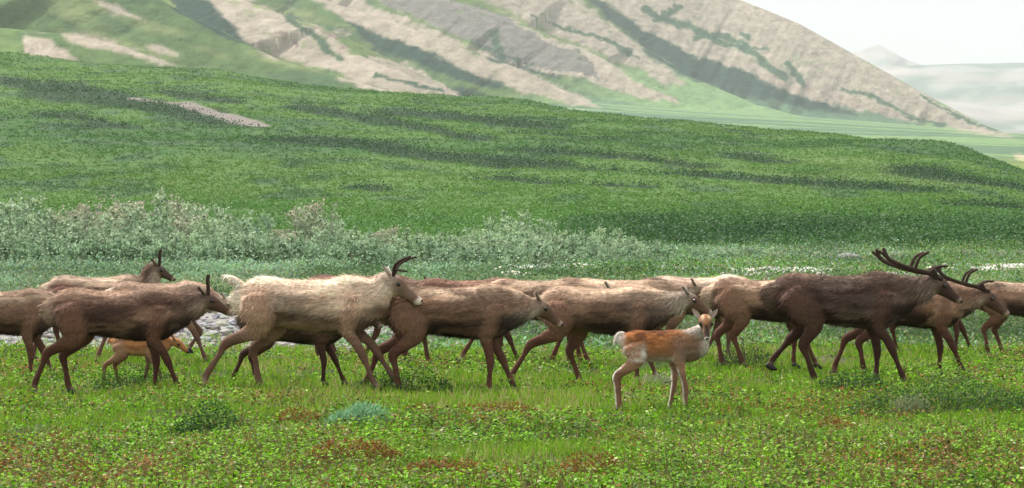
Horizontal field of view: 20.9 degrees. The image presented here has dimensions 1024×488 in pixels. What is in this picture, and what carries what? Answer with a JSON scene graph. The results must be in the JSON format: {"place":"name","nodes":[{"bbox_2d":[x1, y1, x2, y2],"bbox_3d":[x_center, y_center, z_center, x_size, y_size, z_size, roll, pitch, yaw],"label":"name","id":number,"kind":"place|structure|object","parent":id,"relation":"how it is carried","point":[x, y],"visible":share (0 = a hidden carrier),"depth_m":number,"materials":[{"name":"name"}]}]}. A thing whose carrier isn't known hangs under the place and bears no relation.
{"place":"outdoors","nodes":[
{"label":"outdoors","id":0,"kind":"place"},
{"bbox_2d":[0,0,1023,168],"bbox_3d":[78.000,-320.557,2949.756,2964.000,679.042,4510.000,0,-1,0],"label":"mountain","id":1,"kind":"structure","parent":0,"point":[737,62],"depth_m":2195.60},
{"bbox_2d":[0,329,1023,487],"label":"grass","id":2,"kind":"structure","parent":0,"point":[537,395],"depth_m":24.30,"materials":[{"name":"green plant"}]},
{"bbox_2d":[0,53,1023,487],"bbox_3d":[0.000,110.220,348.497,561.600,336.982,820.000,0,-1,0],"label":"ground","id":3,"kind":"structure","parent":0,"point":[192,103],"depth_m":280.26,"materials":[{"name":"green plant"}]},
{"bbox_2d":[0,198,33,238],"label":"willow shrub","id":4,"kind":"object","parent":3,"relation":"on","point":[18,213],"visible":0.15,"depth_m":85.36,"materials":[{"name":"green plant"}]},
{"bbox_2d":[0,197,45,257],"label":"willow shrub","id":5,"kind":"object","parent":3,"relation":"on","point":[8,218],"visible":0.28,"depth_m":81.77,"materials":[{"name":"green plant"}]},
{"bbox_2d":[0,227,45,264],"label":"willow shrub","id":6,"kind":"object","parent":3,"relation":"on","point":[5,245],"visible":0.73,"depth_m":76.67,"materials":[{"name":"green plant"}]},
{"bbox_2d":[0,288,57,376],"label":"caribou","id":7,"kind":"object","parent":3,"relation":"on","point":[19,312],"visible":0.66,"depth_m":32.51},
{"bbox_2d":[0,190,66,242],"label":"willow shrub","id":8,"kind":"object","parent":3,"relation":"on","point":[36,213],"visible":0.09,"depth_m":84.19,"materials":[{"name":"green plant"}]},
{"bbox_2d":[2,228,77,264],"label":"willow shrub","id":9,"kind":"object","parent":3,"relation":"on","point":[48,246],"visible":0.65,"depth_m":76.03,"materials":[{"name":"green plant"}]},
{"bbox_2d":[14,202,90,259],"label":"willow shrub","id":10,"kind":"object","parent":3,"relation":"on","point":[36,222],"visible":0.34,"depth_m":80.95,"materials":[{"name":"green plant"}]},
{"bbox_2d":[19,213,98,254],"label":"willow shrub","id":11,"kind":"object","parent":3,"relation":"on","point":[77,226],"visible":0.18,"depth_m":80.94,"materials":[{"name":"green plant"}]},
{"bbox_2d":[46,204,92,230],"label":"willow shrub","id":12,"kind":"object","parent":3,"relation":"on","point":[66,212],"visible":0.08,"depth_m":85.67,"materials":[{"name":"green plant"}]},
{"bbox_2d":[60,198,107,239],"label":"willow shrub","id":13,"kind":"object","parent":3,"relation":"on","point":[82,207],"visible":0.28,"depth_m":84.83,"materials":[{"name":"green plant"}]},
{"bbox_2d":[27,229,154,265],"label":"willow shrub","id":14,"kind":"object","parent":3,"relation":"on","point":[90,249],"visible":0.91,"depth_m":74.84,"materials":[{"name":"green plant"}]},
{"bbox_2d":[33,250,175,359],"bbox_3d":[-5.873,0.873,39.861,2.076,1.587,0.624,0,-1,-2],"label":"caribou","id":15,"kind":"object","parent":3,"relation":"on","point":[154,272],"visible":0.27,"depth_m":39.77,"materials":[{"name":"fur"}]},
{"bbox_2d":[72,206,136,244],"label":"willow shrub","id":16,"kind":"object","parent":3,"relation":"on","point":[99,223],"visible":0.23,"depth_m":81.44,"materials":[{"name":"green plant"}]},
{"bbox_2d":[90,194,149,229],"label":"willow shrub","id":17,"kind":"object","parent":3,"relation":"on","point":[134,206],"visible":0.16,"depth_m":86.24,"materials":[{"name":"green plant"}]},
{"bbox_2d":[58,226,182,264],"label":"willow shrub","id":18,"kind":"object","parent":3,"relation":"on","point":[126,247],"visible":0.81,"depth_m":75.30,"materials":[{"name":"green plant"}]},
{"bbox_2d":[69,200,176,260],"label":"willow shrub","id":19,"kind":"object","parent":3,"relation":"on","point":[129,232],"visible":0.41,"depth_m":80.12,"materials":[{"name":"green plant"}]},
{"bbox_2d":[81,361,172,390],"bbox_3d":[-4.144,1.456,30.190,1.080,0.376,0.632,0,-1,0],"label":"dwarf shrub","id":20,"kind":"object","parent":3,"relation":"on","point":[123,380],"visible":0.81,"depth_m":30.14,"materials":[{"name":"green plant"}]},
{"bbox_2d":[29,274,232,395],"bbox_3d":[-3.955,0.947,28.885,2.100,1.264,0.530,0,-1,-3],"label":"caribou","id":21,"kind":"object","parent":3,"relation":"on","point":[82,318],"visible":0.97,"depth_m":28.74,"materials":[{"name":"fur"}]},
{"bbox_2d":[101,335,189,388],"bbox_3d":[-4.011,1.283,30.339,0.975,0.634,0.212,0,-1,0],"label":"caribou calf","id":22,"kind":"object","parent":3,"relation":"on","point":[123,350],"visible":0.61,"depth_m":30.28},
{"bbox_2d":[80,186,214,257],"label":"willow shrub","id":23,"kind":"object","parent":3,"relation":"on","point":[166,221],"visible":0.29,"depth_m":84.20,"materials":[{"name":"green plant"}]},
{"bbox_2d":[120,227,207,264],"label":"willow shrub","id":24,"kind":"object","parent":3,"relation":"on","point":[173,245],"visible":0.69,"depth_m":76.02,"materials":[{"name":"green plant"}]},
{"bbox_2d":[95,280,236,363],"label":"caribou","id":25,"kind":"object","parent":3,"relation":"on","point":[194,328],"visible":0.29,"depth_m":37.29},
{"bbox_2d":[145,210,208,257],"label":"willow shrub","id":26,"kind":"object","parent":3,"relation":"on","point":[175,223],"visible":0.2,"depth_m":80.25,"materials":[{"name":"green plant"}]},
{"bbox_2d":[151,194,213,255],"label":"willow shrub","id":27,"kind":"object","parent":3,"relation":"on","point":[177,205],"visible":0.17,"depth_m":88.28,"materials":[{"name":"green plant"}]},
{"bbox_2d":[161,228,229,265],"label":"willow shrub","id":28,"kind":"object","parent":3,"relation":"on","point":[205,243],"visible":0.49,"depth_m":75.88,"materials":[{"name":"green plant"}]},
{"bbox_2d":[139,207,275,259],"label":"willow shrub","id":29,"kind":"object","parent":3,"relation":"on","point":[195,238],"visible":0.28,"depth_m":78.45,"materials":[{"name":"green plant"}]},
{"bbox_2d":[166,398,250,435],"bbox_3d":[-2.255,1.355,20.746,0.671,0.418,0.434,0,-1,0],"label":"dwarf shrub","id":30,"kind":"object","parent":3,"relation":"on","point":[191,426],"visible":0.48,"depth_m":20.73,"materials":[{"name":"green plant"}]},
{"bbox_2d":[150,228,294,264],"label":"willow shrub","id":31,"kind":"object","parent":3,"relation":"on","point":[214,251],"visible":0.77,"depth_m":74.92,"materials":[{"name":"green plant"}]},
{"bbox_2d":[186,201,263,239],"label":"willow shrub","id":32,"kind":"object","parent":3,"relation":"on","point":[244,222],"visible":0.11,"depth_m":84.97,"materials":[{"name":"green plant"}]},
{"bbox_2d":[212,207,279,261],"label":"willow shrub","id":33,"kind":"object","parent":3,"relation":"on","point":[247,227],"visible":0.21,"depth_m":81.76,"materials":[{"name":"green plant"}]},
{"bbox_2d":[233,211,276,244],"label":"willow shrub","id":34,"kind":"object","parent":3,"relation":"on","point":[268,223],"visible":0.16,"depth_m":87.64,"materials":[{"name":"green plant"}]},
{"bbox_2d":[207,230,333,264],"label":"willow shrub","id":35,"kind":"object","parent":3,"relation":"on","point":[265,249],"visible":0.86,"depth_m":74.69,"materials":[{"name":"green plant"}]},
{"bbox_2d":[266,229,298,259],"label":"willow shrub","id":36,"kind":"object","parent":3,"relation":"on","point":[284,235],"visible":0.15,"depth_m":78.98,"materials":[{"name":"green plant"}]},
{"bbox_2d":[269,225,296,248],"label":"willow shrub","id":37,"kind":"object","parent":3,"relation":"on","point":[280,233],"visible":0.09,"depth_m":84.33,"materials":[{"name":"green plant"}]},
{"bbox_2d":[250,227,345,263],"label":"willow shrub","id":38,"kind":"object","parent":3,"relation":"on","point":[307,246],"visible":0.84,"depth_m":75.35,"materials":[{"name":"green plant"}]},
{"bbox_2d":[275,405,322,422],"bbox_3d":[-1.754,1.403,22.807,0.401,0.152,0.346,0,-1,0],"label":"leaf mat","id":39,"kind":"object","parent":3,"relation":"on","point":[294,415],"visible":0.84,"depth_m":22.78,"materials":[{"name":"brown plant"}]},
{"bbox_2d":[262,198,343,249],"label":"willow shrub","id":40,"kind":"object","parent":3,"relation":"on","point":[297,220],"visible":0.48,"depth_m":83.40,"materials":[{"name":"green plant"}]},
{"bbox_2d":[231,315,382,385],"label":"caribou","id":41,"kind":"object","parent":3,"relation":"on","point":[323,343],"visible":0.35,"depth_m":30.09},
{"bbox_2d":[261,205,357,254],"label":"willow shrub","id":42,"kind":"object","parent":3,"relation":"on","point":[340,230],"visible":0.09,"depth_m":84.27,"materials":[{"name":"green plant"}]},
{"bbox_2d":[198,256,422,392],"bbox_3d":[-2.073,0.828,28.606,2.323,1.410,0.568,0,-1,5],"label":"caribou","id":43,"kind":"object","parent":3,"relation":"on","point":[269,309],"visible":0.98,"depth_m":28.45,"materials":[{"name":"fur"}]},
{"bbox_2d":[306,216,362,260],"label":"willow shrub","id":44,"kind":"object","parent":3,"relation":"on","point":[321,241],"visible":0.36,"depth_m":80.38,"materials":[{"name":"green plant"}]},
{"bbox_2d":[291,435,403,464],"bbox_3d":[-1.001,1.258,16.830,0.694,0.198,0.410,0,-1,0],"label":"leaf mat","id":45,"kind":"object","parent":3,"relation":"on","point":[374,448],"visible":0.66,"depth_m":16.80,"materials":[{"name":"brown plant"}]},
{"bbox_2d":[321,398,390,425],"bbox_3d":[-1.240,1.350,22.128,0.564,0.252,0.403,0,-1,-12],"label":"silver tuft","id":46,"kind":"object","parent":3,"relation":"on","point":[364,410],"visible":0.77,"depth_m":22.07,"materials":[{"name":"green plant"}]},
{"bbox_2d":[334,224,391,250],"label":"willow shrub","id":47,"kind":"object","parent":3,"relation":"on","point":[356,233],"visible":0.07,"depth_m":85.86,"materials":[{"name":"green plant"}]},
{"bbox_2d":[303,231,423,265],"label":"willow shrub","id":48,"kind":"object","parent":3,"relation":"on","point":[398,255],"visible":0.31,"depth_m":75.41,"materials":[{"name":"green plant"}]},
{"bbox_2d":[294,231,434,267],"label":"willow shrub","id":49,"kind":"object","parent":3,"relation":"on","point":[363,250],"visible":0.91,"depth_m":73.90,"materials":[{"name":"green plant"}]},
{"bbox_2d":[309,273,427,360],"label":"caribou","id":50,"kind":"object","parent":3,"relation":"on","point":[375,334],"visible":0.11,"depth_m":39.02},
{"bbox_2d":[363,229,415,258],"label":"willow shrub","id":51,"kind":"object","parent":3,"relation":"on","point":[385,236],"visible":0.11,"depth_m":77.91,"materials":[{"name":"green plant"}]},
{"bbox_2d":[375,224,407,244],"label":"willow shrub","id":52,"kind":"object","parent":3,"relation":"on","point":[391,231],"visible":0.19,"depth_m":85.51,"materials":[{"name":"green plant"}]},
{"bbox_2d":[351,362,459,392],"bbox_3d":[-1.102,1.423,28.729,1.171,0.414,0.695,0,-1,0],"label":"dwarf shrub","id":53,"kind":"object","parent":3,"relation":"on","point":[439,384],"visible":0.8,"depth_m":28.68,"materials":[{"name":"green plant"}]},
{"bbox_2d":[378,224,449,262],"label":"willow shrub","id":54,"kind":"object","parent":3,"relation":"on","point":[407,245],"visible":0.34,"depth_m":78.04,"materials":[{"name":"green plant"}]},
{"bbox_2d":[398,402,436,412],"bbox_3d":[-0.749,1.374,23.068,0.321,0.116,0.343,1,-1,-44],"label":"leaf mat","id":55,"kind":"object","parent":3,"relation":"on","point":[419,408],"visible":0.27,"depth_m":23.04,"materials":[{"name":"green plant"}]},
{"bbox_2d":[398,226,448,252],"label":"willow shrub","id":56,"kind":"object","parent":3,"relation":"on","point":[417,232],"visible":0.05,"depth_m":84.61,"materials":[{"name":"green plant"}]},
{"bbox_2d":[391,230,472,265],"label":"willow shrub","id":57,"kind":"object","parent":3,"relation":"on","point":[427,246],"visible":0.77,"depth_m":76.49,"materials":[{"name":"green plant"}]},
{"bbox_2d":[403,457,491,478],"bbox_3d":[-0.372,1.332,16.366,0.581,0.151,0.334,0,-1,0],"label":"leaf mat","id":58,"kind":"object","parent":3,"relation":"on","point":[445,466],"visible":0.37,"depth_m":16.38,"materials":[{"name":"brown plant"}]},
{"bbox_2d":[440,230,469,247],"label":"willow shrub","id":59,"kind":"object","parent":3,"relation":"on","point":[448,235],"visible":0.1,"depth_m":86.78,"materials":[{"name":"green plant"}]},
{"bbox_2d":[402,236,511,267],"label":"willow shrub","id":60,"kind":"object","parent":3,"relation":"on","point":[474,252],"visible":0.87,"depth_m":74.41,"materials":[{"name":"green plant"}]},
{"bbox_2d":[442,231,475,254],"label":"willow shrub","id":61,"kind":"object","parent":3,"relation":"on","point":[462,240],"visible":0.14,"depth_m":79.54,"materials":[{"name":"green plant"}]},
{"bbox_2d":[401,275,518,364],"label":"caribou","id":62,"kind":"object","parent":3,"relation":"on","point":[436,282],"visible":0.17,"depth_m":37.51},
{"bbox_2d":[362,281,563,391],"bbox_3d":[-0.512,0.968,28.740,2.113,1.213,0.580,0,-1,-4],"label":"caribou","id":63,"kind":"object","parent":3,"relation":"on","point":[486,315],"visible":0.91,"depth_m":28.58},
{"bbox_2d":[456,219,491,243],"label":"willow shrub","id":64,"kind":"object","parent":3,"relation":"on","point":[476,233],"visible":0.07,"depth_m":87.71,"materials":[{"name":"green plant"}]},
{"bbox_2d":[410,233,565,264],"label":"willow shrub","id":65,"kind":"object","parent":3,"relation":"on","point":[498,248],"visible":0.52,"depth_m":75.33,"materials":[{"name":"green plant"}]},
{"bbox_2d":[457,399,537,413],"bbox_3d":[-0.123,1.374,23.432,0.737,0.124,0.459,0,-1,0],"label":"leaf mat","id":66,"kind":"object","parent":3,"relation":"on","point":[499,408],"visible":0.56,"depth_m":23.43,"materials":[{"name":"green plant"}]},
{"bbox_2d":[450,215,550,261],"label":"willow shrub","id":67,"kind":"object","parent":3,"relation":"on","point":[506,235],"visible":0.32,"depth_m":79.22,"materials":[{"name":"green plant"}]},
{"bbox_2d":[450,209,565,247],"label":"willow shrub","id":68,"kind":"object","parent":3,"relation":"on","point":[506,219],"visible":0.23,"depth_m":83.86,"materials":[{"name":"green plant"}]},
{"bbox_2d":[0,334,1023,487],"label":"meadow plants","id":69,"kind":"object","parent":3,"relation":"on","point":[463,425],"visible":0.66,"depth_m":18.39,"materials":[{"name":"green plant"}]},
{"bbox_2d":[0,52,1023,249],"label":"slope scrub","id":70,"kind":"object","parent":3,"relation":"on","point":[912,222],"visible":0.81,"depth_m":233.91,"materials":[{"name":"green plant"}]},
{"bbox_2d":[0,234,1023,351],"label":"heath","id":71,"kind":"object","parent":3,"relation":"on","point":[648,269],"visible":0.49,"depth_m":68.92,"materials":[{"name":"green plant"}]},
{"bbox_2d":[0,263,1023,351],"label":"gravel stones","id":72,"kind":"object","parent":3,"relation":"on","point":[214,327],"visible":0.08,"depth_m":56.79,"materials":[{"name":"grey stone"}]},
{"bbox_2d":[504,231,561,261],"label":"willow shrub","id":73,"kind":"object","parent":3,"relation":"on","point":[546,240],"visible":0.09,"depth_m":78.19,"materials":[{"name":"green plant"}]},
{"bbox_2d":[496,209,571,240],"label":"willow shrub","id":74,"kind":"object","parent":3,"relation":"on","point":[539,227],"visible":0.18,"depth_m":84.46,"materials":[{"name":"green plant"}]},
{"bbox_2d":[457,276,613,365],"bbox_3d":[0.403,1.005,36.446,2.285,1.229,0.603,0,-1,6],"label":"caribou","id":75,"kind":"object","parent":3,"relation":"on","point":[530,288],"visible":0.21,"depth_m":36.33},
{"bbox_2d":[474,233,598,265],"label":"willow shrub","id":76,"kind":"object","parent":3,"relation":"on","point":[538,252],"visible":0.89,"depth_m":74.28,"materials":[{"name":"green plant"}]},
{"bbox_2d":[541,223,583,242],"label":"willow shrub","id":77,"kind":"object","parent":3,"relation":"on","point":[567,230],"visible":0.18,"depth_m":84.97,"materials":[{"name":"green plant"}]},
{"bbox_2d":[553,238,624,259],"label":"willow shrub","id":78,"kind":"object","parent":3,"relation":"on","point":[604,246],"visible":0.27,"depth_m":78.34,"materials":[{"name":"green plant"}]},
{"bbox_2d":[549,228,631,263],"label":"willow shrub","id":79,"kind":"object","parent":3,"relation":"on","point":[571,247],"visible":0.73,"depth_m":76.47,"materials":[{"name":"green plant"}]},
{"bbox_2d":[558,446,624,476],"bbox_3d":[0.445,1.279,16.146,0.433,0.206,0.342,0,-1,0],"label":"leaf mat","id":80,"kind":"object","parent":3,"relation":"on","point":[592,462],"visible":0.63,"depth_m":16.12,"materials":[{"name":"green plant"}]},
{"bbox_2d":[570,248,625,264],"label":"willow shrub","id":81,"kind":"object","parent":3,"relation":"on","point":[601,256],"visible":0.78,"depth_m":74.73,"materials":[{"name":"green plant"}]},
{"bbox_2d":[510,283,711,384],"bbox_3d":[1.075,0.991,30.483,2.282,1.185,0.574,0,-1,7],"label":"caribou","id":82,"kind":"object","parent":3,"relation":"on","point":[581,313],"visible":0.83,"depth_m":30.34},
{"bbox_2d":[602,237,626,254],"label":"willow shrub","id":83,"kind":"object","parent":3,"relation":"on","point":[616,246],"visible":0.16,"depth_m":80.46,"materials":[{"name":"green plant"}]},
{"bbox_2d":[577,220,660,247],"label":"willow shrub","id":84,"kind":"object","parent":3,"relation":"on","point":[602,238],"visible":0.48,"depth_m":82.83,"materials":[{"name":"green plant"}]},
{"bbox_2d":[550,276,702,364],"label":"caribou","id":85,"kind":"object","parent":3,"relation":"on","point":[658,283],"visible":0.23,"depth_m":37.48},
{"bbox_2d":[604,239,676,258],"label":"willow shrub","id":86,"kind":"object","parent":3,"relation":"on","point":[628,248],"visible":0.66,"depth_m":78.24,"materials":[{"name":"green plant"}]},
{"bbox_2d":[630,369,670,386],"bbox_3d":[1.482,1.419,29.152,0.548,0.226,0.409,0,-1,0],"label":"silver tuft","id":87,"kind":"object","parent":3,"relation":"on","point":[660,377],"visible":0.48,"depth_m":29.12,"materials":[{"name":"green plant"}]},
{"bbox_2d":[620,248,681,265],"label":"willow shrub","id":88,"kind":"object","parent":3,"relation":"on","point":[637,257],"visible":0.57,"depth_m":74.50,"materials":[{"name":"green plant"}]},
{"bbox_2d":[618,239,695,258],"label":"willow shrub","id":89,"kind":"object","parent":3,"relation":"on","point":[657,250],"visible":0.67,"depth_m":77.90,"materials":[{"name":"green plant"}]},
{"bbox_2d":[612,308,717,412],"bbox_3d":[1.341,1.024,24.280,0.921,0.920,0.306,0,-1,11],"label":"caribou calf","id":90,"kind":"object","parent":3,"relation":"on","point":[677,349],"visible":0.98,"depth_m":24.22},
{"bbox_2d":[675,245,711,259],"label":"willow shrub","id":91,"kind":"object","parent":3,"relation":"on","point":[700,253],"visible":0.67,"depth_m":79.10,"materials":[{"name":"green plant"}]},
{"bbox_2d":[656,274,767,357],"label":"caribou","id":92,"kind":"object","parent":3,"relation":"on","point":[674,322],"visible":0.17,"depth_m":38.96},
{"bbox_2d":[707,245,761,261],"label":"willow shrub","id":93,"kind":"object","parent":3,"relation":"on","point":[727,252],"visible":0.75,"depth_m":77.97,"materials":[{"name":"green plant"}]},
{"bbox_2d":[714,333,776,366],"bbox_3d":[2.957,1.373,35.155,0.796,0.508,0.500,0,-1,0],"label":"dwarf shrub","id":94,"kind":"object","parent":3,"relation":"on","point":[756,356],"visible":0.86,"depth_m":35.14,"materials":[{"name":"green plant"}]},
{"bbox_2d":[731,244,766,258],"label":"willow shrub","id":95,"kind":"object","parent":3,"relation":"on","point":[754,250],"visible":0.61,"depth_m":79.81,"materials":[{"name":"green plant"}]},
{"bbox_2d":[698,277,821,368],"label":"caribou","id":96,"kind":"object","parent":3,"relation":"on","point":[735,303],"visible":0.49,"depth_m":34.82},
{"bbox_2d":[814,249,834,259],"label":"willow shrub","id":97,"kind":"object","parent":3,"relation":"on","point":[827,254],"visible":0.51,"depth_m":79.62,"materials":[{"name":"green plant"}]},
{"bbox_2d":[817,416,858,430],"bbox_3d":[2.557,1.414,21.885,0.364,0.112,0.338,0,-1,0],"label":"leaf mat","id":98,"kind":"object","parent":3,"relation":"on","point":[834,423],"visible":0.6,"depth_m":21.88,"materials":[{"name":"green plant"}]},
{"bbox_2d":[837,253,860,260],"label":"boulder","id":99,"kind":"object","parent":3,"relation":"on","point":[850,255],"visible":0.38,"depth_m":78.82,"materials":[{"name":"stone"}]},
{"bbox_2d":[811,368,888,392],"bbox_3d":[3.307,1.352,26.922,0.843,0.308,0.497,0,-1,0],"label":"dwarf shrub","id":100,"kind":"object","parent":3,"relation":"on","point":[866,383],"visible":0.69,"depth_m":26.89,"materials":[{"name":"green plant"}]},
{"bbox_2d":[758,248,962,382],"bbox_3d":[3.902,0.821,31.133,2.314,1.553,0.751,0,-1,1],"label":"caribou","id":101,"kind":"object","parent":3,"relation":"on","point":[874,304],"visible":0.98,"depth_m":30.98,"materials":[{"name":"fur"}]},
{"bbox_2d":[882,393,932,414],"bbox_3d":[3.447,1.389,24.097,0.474,0.257,0.469,0,-1,-22],"label":"silver tuft","id":102,"kind":"object","parent":3,"relation":"on","point":[920,405],"visible":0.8,"depth_m":24.04,"materials":[{"name":"green plant"}]},
{"bbox_2d":[830,266,1009,375],"bbox_3d":[5.000,0.950,33.960,2.182,1.369,0.692,0,-1,3],"label":"caribou","id":103,"kind":"object","parent":3,"relation":"on","point":[939,316],"visible":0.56,"depth_m":33.83,"materials":[{"name":"fur"}]},
{"bbox_2d":[880,318,970,353],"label":"caribou","id":104,"kind":"object","parent":3,"relation":"on","point":[958,326],"visible":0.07,"depth_m":43.38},
{"bbox_2d":[843,370,1023,418],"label":"dwarf shrub","id":105,"kind":"object","parent":3,"relation":"on","point":[958,399],"visible":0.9,"depth_m":24.22,"materials":[{"name":"green plant"}]},
{"bbox_2d":[984,248,1008,257],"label":"willow shrub","id":106,"kind":"object","parent":3,"relation":"on","point":[989,251],"visible":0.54,"depth_m":81.41,"materials":[{"name":"green plant"}]},
{"bbox_2d":[978,279,1023,354],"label":"caribou","id":107,"kind":"object","parent":3,"relation":"on","point":[1010,296],"visible":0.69,"depth_m":40.79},
{"bbox_2d":[742,0,1023,64],"label":"sky","id":108,"kind":"structure","parent":0,"point":[922,32],"materials":[{"name":"white"}]},
{"bbox_2d":[851,45,1023,133],"bbox_3d":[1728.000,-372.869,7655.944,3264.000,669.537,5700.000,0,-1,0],"label":"mountains","id":109,"kind":"structure","parent":0,"point":[991,95],"depth_m":7111.87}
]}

